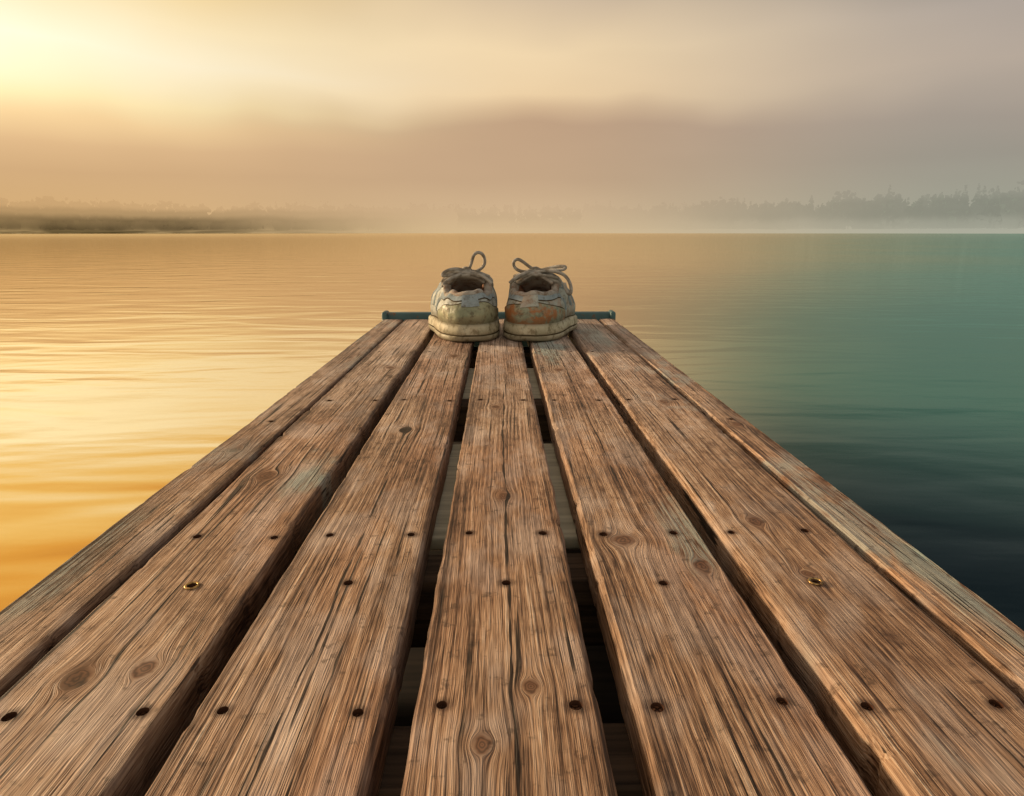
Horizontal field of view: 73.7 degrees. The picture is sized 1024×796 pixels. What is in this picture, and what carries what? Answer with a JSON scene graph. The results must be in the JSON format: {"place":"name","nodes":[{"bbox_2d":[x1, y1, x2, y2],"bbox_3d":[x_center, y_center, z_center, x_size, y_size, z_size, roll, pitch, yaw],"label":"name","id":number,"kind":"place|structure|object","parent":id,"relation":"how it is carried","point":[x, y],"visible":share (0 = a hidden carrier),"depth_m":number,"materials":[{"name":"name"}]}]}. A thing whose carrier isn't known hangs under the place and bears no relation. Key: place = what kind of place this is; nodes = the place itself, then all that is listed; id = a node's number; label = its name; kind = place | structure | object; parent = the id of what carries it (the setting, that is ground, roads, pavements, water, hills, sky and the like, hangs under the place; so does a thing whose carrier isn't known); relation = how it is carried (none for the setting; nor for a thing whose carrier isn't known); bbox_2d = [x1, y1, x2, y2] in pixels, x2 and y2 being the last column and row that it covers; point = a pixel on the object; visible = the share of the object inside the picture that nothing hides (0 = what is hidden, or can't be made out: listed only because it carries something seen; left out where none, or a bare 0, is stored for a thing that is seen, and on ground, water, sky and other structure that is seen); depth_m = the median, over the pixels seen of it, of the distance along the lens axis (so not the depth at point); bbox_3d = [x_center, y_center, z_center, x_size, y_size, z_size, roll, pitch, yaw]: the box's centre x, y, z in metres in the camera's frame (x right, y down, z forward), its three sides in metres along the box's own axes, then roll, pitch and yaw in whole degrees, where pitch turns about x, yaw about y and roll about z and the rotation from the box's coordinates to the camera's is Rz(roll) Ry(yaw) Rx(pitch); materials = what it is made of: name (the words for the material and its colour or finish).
{"place":"outdoors","nodes":[
{"label":"outdoors","id":0,"kind":"place"},
{"bbox_2d":[0,233,1023,630],"bbox_3d":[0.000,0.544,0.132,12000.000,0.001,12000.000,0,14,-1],"label":"lake water","id":1,"kind":"structure","parent":0,"point":[878,377],"depth_m":3.46,"materials":[{"name":"liquid"}]},
{"bbox_2d":[0,310,1023,795],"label":"wooden dock","id":2,"kind":"object","parent":1,"relation":"in","point":[414,554],"visible":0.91,"depth_m":0.37,"materials":[{"name":"brown wood"}]},
{"bbox_2d":[428,251,499,341],"bbox_3d":[-0.097,-0.218,1.393,0.150,0.164,0.316,-2,14,-7],"label":"sneaker","id":3,"kind":"object","parent":2,"relation":"on","point":[464,308],"visible":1,"depth_m":1.28,"materials":[{"name":"fabric"}]},
{"bbox_2d":[503,258,577,341],"bbox_3d":[0.058,-0.212,1.397,0.150,0.150,0.316,2,14,9],"label":"sneaker","id":4,"kind":"object","parent":2,"relation":"on","point":[540,306],"visible":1,"depth_m":1.29,"materials":[{"name":"fabric"}]},
{"bbox_2d":[0,226,1023,233],"bbox_3d":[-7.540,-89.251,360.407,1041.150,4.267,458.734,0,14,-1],"label":"shore","id":5,"kind":"structure","parent":0,"point":[985,230],"depth_m":266.58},
{"bbox_2d":[0,195,457,230],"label":"distant treeline","id":6,"kind":"object","parent":5,"relation":"on","point":[45,213],"visible":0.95,"depth_m":266.13,"materials":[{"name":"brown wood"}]},
{"bbox_2d":[237,201,816,227],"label":"distant treeline","id":7,"kind":"object","parent":5,"relation":"on","point":[470,218],"visible":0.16,"depth_m":405.04,"materials":[{"name":"beige plant"}]},
{"bbox_2d":[578,180,1023,229],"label":"distant treeline","id":8,"kind":"object","parent":5,"relation":"on","point":[995,210],"visible":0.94,"depth_m":273.47,"materials":[{"name":"grey plant"}]},
{"bbox_2d":[0,0,1023,227],"label":"sky","id":9,"kind":"structure","parent":0,"point":[475,104],"materials":[{"name":"beige"}]}
]}

